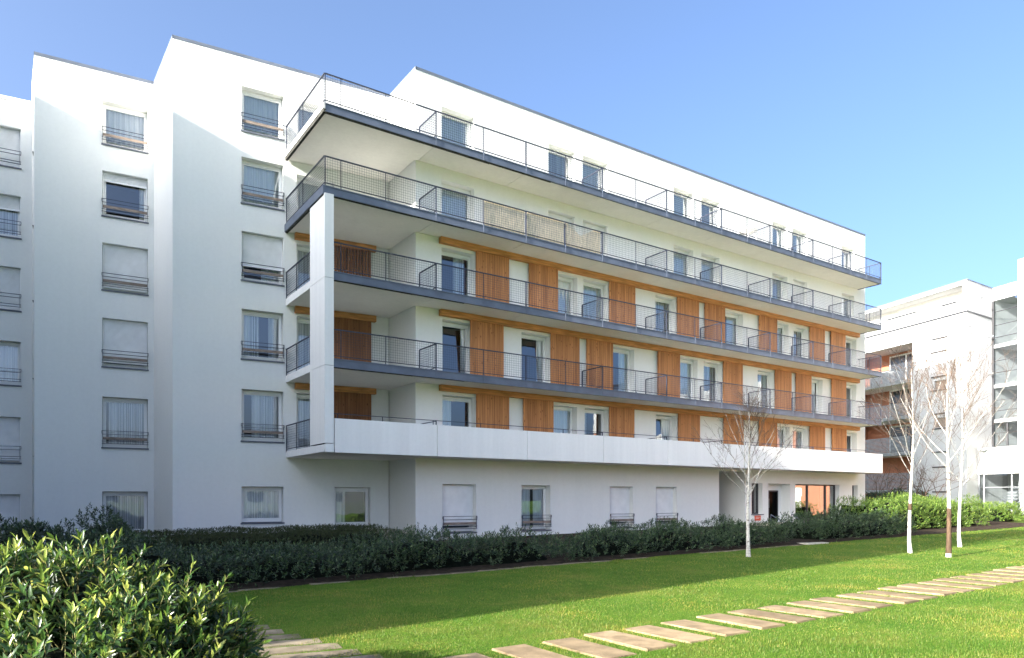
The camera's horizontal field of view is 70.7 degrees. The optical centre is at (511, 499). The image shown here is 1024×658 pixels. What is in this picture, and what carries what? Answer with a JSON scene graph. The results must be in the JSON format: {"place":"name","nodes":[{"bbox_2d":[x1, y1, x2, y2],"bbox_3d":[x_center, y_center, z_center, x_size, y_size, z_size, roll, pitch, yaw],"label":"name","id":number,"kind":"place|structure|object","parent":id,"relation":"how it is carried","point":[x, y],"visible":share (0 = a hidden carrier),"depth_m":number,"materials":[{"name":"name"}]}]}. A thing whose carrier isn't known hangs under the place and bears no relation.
{"place":"outdoors","nodes":[
{"label":"outdoors","id":0,"kind":"place"},
{"bbox_2d":[0,0,1023,474],"label":"sky","id":1,"kind":"structure","parent":0,"point":[899,124],"materials":[{"name":"blue"}]},
{"bbox_2d":[200,513,1023,657],"bbox_3d":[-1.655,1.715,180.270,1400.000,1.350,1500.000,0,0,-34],"label":"lawn","id":2,"kind":"structure","parent":0,"point":[467,614],"depth_m":12.10,"materials":[{"name":"green plant"}]},
{"bbox_2d":[0,502,145,567],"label":"laurel shrub","id":3,"kind":"object","parent":2,"relation":"on","point":[38,528],"visible":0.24,"depth_m":16.81,"materials":[{"name":"green plant"}]},
{"bbox_2d":[0,528,271,657],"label":"laurel bush","id":4,"kind":"object","parent":2,"relation":"on","point":[73,610],"visible":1,"depth_m":5.39,"materials":[{"name":"green plant"}]},
{"bbox_2d":[116,523,408,564],"bbox_3d":[-7.357,1.262,20.532,8.169,1.125,5.070,0,0,-34],"label":"trimmed hedge","id":5,"kind":"object","parent":2,"relation":"on","point":[306,535],"visible":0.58,"depth_m":19.73,"materials":[{"name":"green plant"}]},
{"bbox_2d":[255,634,299,640],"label":"stepping slab","id":6,"kind":"structure","parent":2,"relation":"on","point":[279,637],"depth_m":9.47,"materials":[{"name":"stone"}]},
{"bbox_2d":[260,638,321,647],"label":"stepping slab","id":7,"kind":"structure","parent":2,"relation":"on","point":[284,643],"depth_m":9.09,"materials":[{"name":"stone"}]},
{"bbox_2d":[243,643,341,655],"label":"stepping slab","id":8,"kind":"structure","parent":2,"relation":"on","point":[292,649],"depth_m":8.72,"materials":[{"name":"stone"}]},
{"bbox_2d":[260,649,361,657],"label":"stepping slab","id":9,"kind":"structure","parent":2,"relation":"on","point":[324,654],"depth_m":8.39,"materials":[{"name":"stone"}]},
{"bbox_2d":[3,513,795,592],"bbox_3d":[-2.591,1.168,18.177,28.332,1.517,3.644,0,0,-34],"label":"hedge","id":10,"kind":"object","parent":2,"relation":"on","point":[414,552],"visible":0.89,"depth_m":17.36,"materials":[{"name":"green plant"}]},
{"bbox_2d":[0,34,882,544],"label":"apartment building","id":11,"kind":"structure","parent":2,"relation":"on","point":[240,290],"depth_m":27.73,"materials":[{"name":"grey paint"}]},
{"bbox_2d":[0,495,20,532],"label":"window","id":12,"kind":"structure","parent":11,"relation":"in","point":[10,505],"depth_m":27.64,"materials":[{"name":"white"}]},
{"bbox_2d":[0,127,21,169],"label":"window","id":13,"kind":"structure","parent":11,"relation":"in","point":[10,139],"depth_m":27.62,"materials":[{"name":"white"}]},
{"bbox_2d":[0,195,21,239],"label":"window","id":14,"kind":"structure","parent":11,"relation":"in","point":[10,207],"depth_m":27.72,"materials":[{"name":"white"}]},
{"bbox_2d":[0,267,21,312],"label":"window","id":15,"kind":"structure","parent":11,"relation":"in","point":[10,278],"depth_m":27.63,"materials":[{"name":"white"}]},
{"bbox_2d":[0,342,21,386],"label":"window","id":16,"kind":"structure","parent":11,"relation":"in","point":[10,353],"depth_m":27.77,"materials":[{"name":"white"}]},
{"bbox_2d":[0,417,21,463],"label":"window","id":17,"kind":"structure","parent":11,"relation":"in","point":[10,428],"depth_m":27.63,"materials":[{"name":"white"}]},
{"bbox_2d":[101,104,148,153],"bbox_3d":[-14.814,-14.177,27.663,1.596,1.663,0.484,0,0,-29],"label":"window","id":18,"kind":"structure","parent":11,"relation":"in","point":[126,129],"depth_m":27.76,"materials":[{"name":"white"}]},
{"bbox_2d":[101,172,148,223],"bbox_3d":[-14.816,-11.511,27.666,1.596,1.733,0.491,0,0,-29],"label":"window","id":19,"kind":"structure","parent":11,"relation":"in","point":[112,178],"depth_m":27.65,"materials":[{"name":"white"}]},
{"bbox_2d":[101,244,148,295],"bbox_3d":[-14.794,-8.761,27.628,1.596,1.813,0.405,0,0,-29],"label":"window","id":20,"kind":"structure","parent":11,"relation":"in","point":[124,268],"depth_m":27.64,"materials":[{"name":"white"}]},
{"bbox_2d":[101,319,148,370],"bbox_3d":[-14.794,-5.902,27.628,1.596,1.873,0.405,0,0,-29],"label":"window","id":21,"kind":"structure","parent":11,"relation":"in","point":[124,342],"depth_m":27.65,"materials":[{"name":"white"}]},
{"bbox_2d":[101,398,148,449],"bbox_3d":[-14.815,-2.897,27.665,1.596,1.943,0.490,0,0,-29],"label":"window","id":22,"kind":"structure","parent":11,"relation":"in","point":[127,417],"depth_m":27.81,"materials":[{"name":"white"}]},
{"bbox_2d":[103,492,146,532],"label":"window","id":23,"kind":"structure","parent":11,"relation":"in","point":[132,506],"depth_m":27.91,"materials":[{"name":"white"}]},
{"bbox_2d":[241,90,284,140],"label":"window","id":24,"kind":"structure","parent":11,"relation":"in","point":[261,115],"depth_m":26.85,"materials":[{"name":"white"}]},
{"bbox_2d":[241,160,284,210],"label":"window","id":25,"kind":"structure","parent":11,"relation":"in","point":[261,184],"depth_m":26.87,"materials":[{"name":"white"}]},
{"bbox_2d":[241,233,284,286],"bbox_3d":[-9.259,-8.857,26.744,1.548,1.823,0.481,0,0,-28],"label":"window","id":26,"kind":"structure","parent":11,"relation":"in","point":[264,253],"depth_m":26.75,"materials":[{"name":"white"}]},
{"bbox_2d":[241,311,284,362],"bbox_3d":[-9.260,-6.011,26.745,1.548,1.853,0.485,0,0,-28],"label":"window","id":27,"kind":"structure","parent":11,"relation":"in","point":[250,320],"depth_m":26.84,"materials":[{"name":"white"}]},
{"bbox_2d":[241,390,284,442],"bbox_3d":[-9.260,-3.057,26.746,1.548,1.923,0.486,0,0,-28],"label":"window","id":28,"kind":"structure","parent":11,"relation":"in","point":[267,425],"depth_m":26.93,"materials":[{"name":"white"}]},
{"bbox_2d":[241,487,284,523],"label":"window","id":29,"kind":"structure","parent":11,"relation":"in","point":[260,505],"depth_m":26.92,"materials":[{"name":"white glass"}]},
{"bbox_2d":[297,318,309,369],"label":"balcony door","id":30,"kind":"structure","parent":11,"relation":"in","point":[303,325],"depth_m":27.65,"materials":[{"name":"white"}]},
{"bbox_2d":[297,246,309,289],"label":"balcony door","id":31,"kind":"structure","parent":11,"relation":"in","point":[301,251],"depth_m":27.65,"materials":[{"name":"white glass"}]},
{"bbox_2d":[297,394,310,448],"bbox_3d":[-7.649,-2.930,27.812,1.383,2.156,0.159,0,0,-28],"label":"balcony door","id":32,"kind":"structure","parent":11,"relation":"in","point":[303,401],"depth_m":27.68,"materials":[{"name":"white"}]},
{"bbox_2d":[297,104,315,133],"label":"balcony door","id":33,"kind":"structure","parent":11,"relation":"in","point":[308,112],"depth_m":27.66,"materials":[{"name":"white"}]},
{"bbox_2d":[297,178,331,209],"bbox_3d":[-7.649,-11.280,27.811,1.383,1.916,0.157,0,0,-28],"label":"balcony door","id":34,"kind":"structure","parent":11,"relation":"in","point":[298,179],"depth_m":27.69,"materials":[{"name":"white"}]},
{"bbox_2d":[335,488,368,527],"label":"window","id":35,"kind":"structure","parent":11,"relation":"in","point":[339,492],"depth_m":28.39,"materials":[{"name":"white"}]},
{"bbox_2d":[442,322,468,373],"bbox_3d":[-2.325,-5.795,28.352,1.336,2.186,0.200,0,0,-34],"label":"balcony door","id":36,"kind":"structure","parent":11,"relation":"in","point":[464,330],"depth_m":28.62,"materials":[{"name":"white"}]},
{"bbox_2d":[442,112,469,147],"bbox_3d":[-2.304,-14.030,28.339,1.436,2.016,0.156,0,0,-34],"label":"balcony door","id":37,"kind":"structure","parent":11,"relation":"in","point":[462,127],"depth_m":28.50,"materials":[{"name":"white"}]},
{"bbox_2d":[442,184,469,220],"bbox_3d":[-2.305,-11.280,28.340,1.436,1.916,0.158,0,0,-34],"label":"balcony door","id":38,"kind":"structure","parent":11,"relation":"in","point":[455,196],"depth_m":28.47,"materials":[{"name":"white"}]},
{"bbox_2d":[442,251,469,295],"bbox_3d":[-2.296,-8.605,28.345,1.456,2.066,0.156,0,0,-34],"label":"balcony door","id":39,"kind":"structure","parent":11,"relation":"in","point":[458,259],"depth_m":28.54,"materials":[{"name":"white"}]},
{"bbox_2d":[442,396,470,426],"bbox_3d":[-2.261,-2.930,28.364,1.456,2.156,0.149,0,0,-34],"label":"balcony door","id":40,"kind":"structure","parent":11,"relation":"in","point":[446,401],"depth_m":28.30,"materials":[{"name":"white"}]},
{"bbox_2d":[442,484,476,533],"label":"window","id":41,"kind":"structure","parent":11,"relation":"in","point":[457,500],"depth_m":28.23,"materials":[{"name":"white"}]},
{"bbox_2d":[484,201,523,234],"bbox_3d":[-0.282,-10.785,27.595,1.848,0.970,0.019,0,0,-34],"label":"bamboo screen","id":42,"kind":"object","parent":11,"relation":"attached to","point":[508,223],"visible":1,"depth_m":27.56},
{"bbox_2d":[521,334,544,381],"bbox_3d":[0.768,-5.795,30.455,1.436,2.186,0.200,0,0,-34],"label":"balcony door","id":43,"kind":"structure","parent":11,"relation":"in","point":[540,342],"depth_m":30.75,"materials":[{"name":"white"}]},
{"bbox_2d":[521,485,551,531],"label":"window","id":44,"kind":"structure","parent":11,"relation":"in","point":[539,521],"depth_m":30.48,"materials":[{"name":"white glass"}]},
{"bbox_2d":[527,212,563,244],"bbox_3d":[1.341,-10.785,28.699,1.833,0.970,0.019,0,0,-34],"label":"bamboo screen","id":45,"kind":"object","parent":11,"relation":"attached to","point":[535,230],"visible":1,"depth_m":28.69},
{"bbox_2d":[548,148,569,179],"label":"balcony door","id":46,"kind":"structure","parent":11,"relation":"in","point":[551,154],"depth_m":31.32,"materials":[{"name":"white"}]},
{"bbox_2d":[554,406,571,433],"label":"balcony door","id":47,"kind":"structure","parent":11,"relation":"in","point":[562,415],"depth_m":31.47,"materials":[{"name":"white"}]},
{"bbox_2d":[558,276,572,314],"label":"balcony door","id":48,"kind":"structure","parent":11,"relation":"in","point":[563,283],"depth_m":31.55,"materials":[{"name":"white"}]},
{"bbox_2d":[566,224,599,253],"bbox_3d":[2.941,-10.783,29.787,1.844,0.967,0.019,0,0,-34],"label":"bamboo screen","id":49,"kind":"object","parent":11,"relation":"attached to","point":[591,242],"visible":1,"depth_m":29.82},
{"bbox_2d":[583,160,602,188],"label":"balcony door","id":50,"kind":"structure","parent":11,"relation":"in","point":[594,182],"depth_m":32.39,"materials":[{"name":"white"}]},
{"bbox_2d":[583,282,602,319],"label":"balcony door","id":51,"kind":"structure","parent":11,"relation":"in","point":[588,288],"depth_m":32.44,"materials":[{"name":"white"}]},
{"bbox_2d":[583,222,603,254],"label":"balcony door","id":52,"kind":"structure","parent":11,"relation":"in","point":[587,225],"depth_m":32.23,"materials":[{"name":"white"}]},
{"bbox_2d":[585,409,602,435],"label":"balcony door","id":53,"kind":"structure","parent":11,"relation":"in","point":[586,410],"depth_m":32.39,"materials":[{"name":"white"}]},
{"bbox_2d":[613,349,628,391],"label":"balcony door","id":54,"kind":"structure","parent":11,"relation":"in","point":[623,356],"depth_m":33.46,"materials":[{"name":"white"}]},
{"bbox_2d":[609,487,634,528],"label":"window","id":55,"kind":"structure","parent":11,"relation":"in","point":[619,496],"depth_m":33.07,"materials":[{"name":"white"}]},
{"bbox_2d":[655,298,670,332],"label":"balcony door","id":56,"kind":"structure","parent":11,"relation":"in","point":[661,304],"depth_m":34.88,"materials":[{"name":"white"}]},
{"bbox_2d":[656,416,671,439],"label":"balcony door","id":57,"kind":"structure","parent":11,"relation":"in","point":[664,420],"depth_m":35.04,"materials":[{"name":"white"}]},
{"bbox_2d":[655,487,677,526],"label":"window","id":58,"kind":"structure","parent":11,"relation":"in","point":[664,495],"depth_m":34.69,"materials":[{"name":"white"}]},
{"bbox_2d":[674,191,688,217],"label":"balcony door","id":59,"kind":"structure","parent":11,"relation":"in","point":[681,207],"depth_m":35.64,"materials":[{"name":"white"}]},
{"bbox_2d":[674,249,688,275],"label":"balcony door","id":60,"kind":"structure","parent":11,"relation":"in","point":[678,257],"depth_m":35.64,"materials":[{"name":"white"}]},
{"bbox_2d":[680,359,692,398],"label":"balcony door","id":61,"kind":"structure","parent":11,"relation":"in","point":[686,366],"depth_m":35.89,"materials":[{"name":"white"}]},
{"bbox_2d":[701,200,714,225],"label":"balcony door","id":62,"kind":"structure","parent":11,"relation":"in","point":[703,204],"depth_m":36.68,"materials":[{"name":"white"}]},
{"bbox_2d":[701,256,714,282],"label":"balcony door","id":63,"kind":"structure","parent":11,"relation":"in","point":[704,264],"depth_m":36.70,"materials":[{"name":"white"}]},
{"bbox_2d":[704,363,716,400],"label":"balcony door","id":64,"kind":"structure","parent":11,"relation":"in","point":[708,368],"depth_m":36.81,"materials":[{"name":"white"}]},
{"bbox_2d":[725,313,737,344],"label":"balcony door","id":65,"kind":"structure","parent":11,"relation":"in","point":[730,318],"depth_m":37.75,"materials":[{"name":"white"}]},
{"bbox_2d":[751,483,763,514],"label":"window","id":66,"kind":"structure","parent":11,"relation":"in","point":[755,491],"depth_m":38.65,"materials":[{"name":"grey"}]},
{"bbox_2d":[758,371,768,407],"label":"balcony door","id":67,"kind":"structure","parent":11,"relation":"in","point":[762,375],"depth_m":39.26,"materials":[{"name":"white"}]},
{"bbox_2d":[768,490,777,521],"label":"entrance door","id":68,"kind":"structure","parent":11,"relation":"in","point":[772,494],"depth_m":39.95,"materials":[{"name":"grey glass"}]},
{"bbox_2d":[772,225,782,247],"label":"balcony door","id":69,"kind":"structure","parent":11,"relation":"in","point":[777,240],"depth_m":39.96,"materials":[{"name":"white glass"}]},
{"bbox_2d":[772,276,782,299],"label":"balcony door","id":70,"kind":"structure","parent":11,"relation":"in","point":[780,285],"depth_m":39.93,"materials":[{"name":"white"}]},
{"bbox_2d":[777,325,783,353],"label":"balcony door","id":71,"kind":"structure","parent":11,"relation":"in","point":[779,327],"depth_m":40.03,"materials":[{"name":"white"}]},
{"bbox_2d":[777,427,784,447],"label":"balcony door","id":72,"kind":"structure","parent":11,"relation":"in","point":[779,440],"depth_m":40.07,"materials":[{"name":"white"}]},
{"bbox_2d":[793,328,802,356],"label":"balcony door","id":73,"kind":"structure","parent":11,"relation":"in","point":[796,332],"depth_m":40.97,"materials":[{"name":"white"}]},
{"bbox_2d":[793,428,802,448],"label":"balcony door","id":74,"kind":"structure","parent":11,"relation":"in","point":[798,435],"depth_m":41.01,"materials":[{"name":"white"}]},
{"bbox_2d":[793,281,803,304],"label":"balcony door","id":75,"kind":"structure","parent":11,"relation":"in","point":[796,291],"depth_m":40.68,"materials":[{"name":"white"}]},
{"bbox_2d":[812,380,817,412],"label":"balcony door","id":76,"kind":"structure","parent":11,"relation":"in","point":[813,381],"depth_m":41.85,"materials":[{"name":"white"}]},
{"bbox_2d":[795,484,834,520],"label":"window","id":77,"kind":"structure","parent":11,"relation":"in","point":[809,497],"depth_m":41.65,"materials":[{"name":"orange"}]},
{"bbox_2d":[443,653,491,657],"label":"stepping slab","id":78,"kind":"structure","parent":2,"relation":"on","point":[474,655],"depth_m":8.19,"materials":[{"name":"stone"}]},
{"bbox_2d":[205,545,798,594],"bbox_3d":[1.855,1.702,19.167,19.423,0.326,0.269,0,0,-34],"label":"bed edging","id":79,"kind":"object","parent":2,"relation":"on","point":[483,570],"visible":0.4,"depth_m":17.24,"materials":[{"name":"stone"}]},
{"bbox_2d":[28,521,1023,593],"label":"planting bed","id":80,"kind":"object","parent":2,"relation":"on","point":[558,559],"visible":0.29,"depth_m":20.34,"materials":[{"name":"brown soil"}]},
{"bbox_2d":[492,644,571,657],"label":"stepping slab","id":81,"kind":"structure","parent":2,"relation":"on","point":[523,651],"depth_m":8.36,"materials":[{"name":"stone"}]},
{"bbox_2d":[542,637,636,657],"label":"stepping slab","id":82,"kind":"structure","parent":2,"relation":"on","point":[592,649],"depth_m":8.53,"materials":[{"name":"stone"}]},
{"bbox_2d":[584,630,675,651],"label":"stepping slab","id":83,"kind":"structure","parent":2,"relation":"on","point":[630,640],"depth_m":8.91,"materials":[{"name":"stone"}]},
{"bbox_2d":[624,625,715,643],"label":"stepping slab","id":84,"kind":"structure","parent":2,"relation":"on","point":[666,633],"depth_m":9.32,"materials":[{"name":"stone"}]},
{"bbox_2d":[661,620,749,636],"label":"stepping slab","id":85,"kind":"structure","parent":2,"relation":"on","point":[706,627],"depth_m":9.75,"materials":[{"name":"stone"}]},
{"bbox_2d":[696,613,784,629],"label":"stepping slab","id":86,"kind":"structure","parent":2,"relation":"on","point":[744,621],"depth_m":10.17,"materials":[{"name":"stone"}]},
{"bbox_2d":[692,384,802,556],"bbox_3d":[6.789,-0.817,20.545,2.850,4.955,2.787,0,0,30],"label":"birch tree","id":87,"kind":"object","parent":2,"relation":"on","point":[748,550],"visible":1,"depth_m":20.43,"materials":[{"name":"white plant"}]},
{"bbox_2d":[727,609,815,623],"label":"stepping slab","id":88,"kind":"structure","parent":2,"relation":"on","point":[775,616],"depth_m":10.61,"materials":[{"name":"stone"}]},
{"bbox_2d":[757,605,843,617],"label":"stepping slab","id":89,"kind":"structure","parent":2,"relation":"on","point":[808,612],"depth_m":10.97,"materials":[{"name":"stone"}]},
{"bbox_2d":[786,600,871,613],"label":"stepping slab","id":90,"kind":"structure","parent":2,"relation":"on","point":[831,607],"depth_m":11.34,"materials":[{"name":"stone"}]},
{"bbox_2d":[751,505,916,539],"bbox_3d":[12.895,0.852,28.740,6.919,1.367,3.540,0,0,-34],"label":"hedge","id":91,"kind":"object","parent":2,"relation":"on","point":[838,524],"visible":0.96,"depth_m":27.80,"materials":[{"name":"green plant"}]},
{"bbox_2d":[809,597,892,608],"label":"stepping slab","id":92,"kind":"structure","parent":2,"relation":"on","point":[852,602],"depth_m":11.77,"materials":[{"name":"stone"}]},
{"bbox_2d":[836,593,918,603],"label":"stepping slab","id":93,"kind":"structure","parent":2,"relation":"on","point":[881,598],"depth_m":12.11,"materials":[{"name":"stone"}]},
{"bbox_2d":[865,458,922,496],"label":"bare shrub","id":94,"kind":"object","parent":2,"relation":"on","point":[889,484],"visible":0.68,"depth_m":48.10,"materials":[{"name":"brown plant"}]},
{"bbox_2d":[857,590,937,599],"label":"stepping slab","id":95,"kind":"structure","parent":2,"relation":"on","point":[909,596],"depth_m":12.54,"materials":[{"name":"stone"}]},
{"bbox_2d":[865,487,934,506],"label":"hedge","id":96,"kind":"object","parent":2,"relation":"on","point":[879,493],"visible":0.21,"depth_m":47.00,"materials":[{"name":"green plant"}]},
{"bbox_2d":[828,491,992,530],"bbox_3d":[18.982,0.515,34.185,8.824,1.836,3.760,0,0,-34],"label":"hedge","id":97,"kind":"object","parent":2,"relation":"on","point":[927,513],"visible":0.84,"depth_m":32.86,"materials":[{"name":"green plant"}]},
{"bbox_2d":[857,336,964,552],"bbox_3d":[11.598,-1.581,21.036,2.984,6.353,3.563,0,0,22],"label":"birch tree","id":98,"kind":"object","parent":2,"relation":"on","point":[909,543],"visible":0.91,"depth_m":21.07,"materials":[{"name":"white plant"}]},
{"bbox_2d":[877,586,956,595],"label":"stepping slab","id":99,"kind":"structure","parent":2,"relation":"on","point":[921,591],"depth_m":13.02,"materials":[{"name":"stone"}]},
{"bbox_2d":[890,453,974,499],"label":"bare shrub","id":100,"kind":"object","parent":2,"relation":"on","point":[923,472],"visible":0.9,"depth_m":47.79,"materials":[{"name":"brown plant"}]},
{"bbox_2d":[897,583,973,592],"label":"stepping slab","id":101,"kind":"structure","parent":2,"relation":"on","point":[931,587],"depth_m":13.47,"materials":[{"name":"stone"}]},
{"bbox_2d":[880,327,1005,556],"bbox_3d":[11.710,-1.547,19.805,3.221,6.313,2.492,0,0,22],"label":"birch tree","id":102,"kind":"object","parent":2,"relation":"on","point":[948,551],"visible":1,"depth_m":19.62,"materials":[{"name":"white plant"}]},
{"bbox_2d":[865,258,1023,512],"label":"apartment building","id":103,"kind":"structure","parent":2,"relation":"on","point":[984,315],"depth_m":55.25,"materials":[{"name":"paint"}]},
{"bbox_2d":[889,352,911,380],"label":"window","id":104,"kind":"structure","parent":103,"relation":"in","point":[901,356],"depth_m":61.16,"materials":[{"name":"white"}]},
{"bbox_2d":[889,387,911,417],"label":"window","id":105,"kind":"structure","parent":103,"relation":"in","point":[897,392],"depth_m":61.46,"materials":[{"name":"white"}]},
{"bbox_2d":[889,424,911,451],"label":"window","id":106,"kind":"structure","parent":103,"relation":"in","point":[897,429],"depth_m":61.16,"materials":[{"name":"white"}]},
{"bbox_2d":[918,581,993,588],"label":"stepping slab","id":107,"kind":"structure","parent":2,"relation":"on","point":[955,585],"depth_m":13.88,"materials":[{"name":"stone"}]},
{"bbox_2d":[890,333,1023,546],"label":"birch tree","id":108,"kind":"object","parent":2,"relation":"on","point":[959,542],"visible":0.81,"depth_m":23.08,"materials":[{"name":"white plant"}]},
{"bbox_2d":[933,578,1006,585],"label":"stepping slab","id":109,"kind":"structure","parent":2,"relation":"on","point":[972,582],"depth_m":14.29,"materials":[{"name":"stone"}]},
{"bbox_2d":[950,576,1022,582],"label":"stepping slab","id":110,"kind":"structure","parent":2,"relation":"on","point":[988,579],"depth_m":14.63,"materials":[{"name":"stone"}]},
{"bbox_2d":[967,573,1023,579],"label":"stepping slab","id":111,"kind":"structure","parent":2,"relation":"on","point":[999,576],"depth_m":15.11,"materials":[{"name":"stone"}]},
{"bbox_2d":[972,501,1023,521],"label":"shrub","id":112,"kind":"object","parent":2,"relation":"on","point":[1003,512],"visible":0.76,"depth_m":39.86,"materials":[{"name":"green plant"}]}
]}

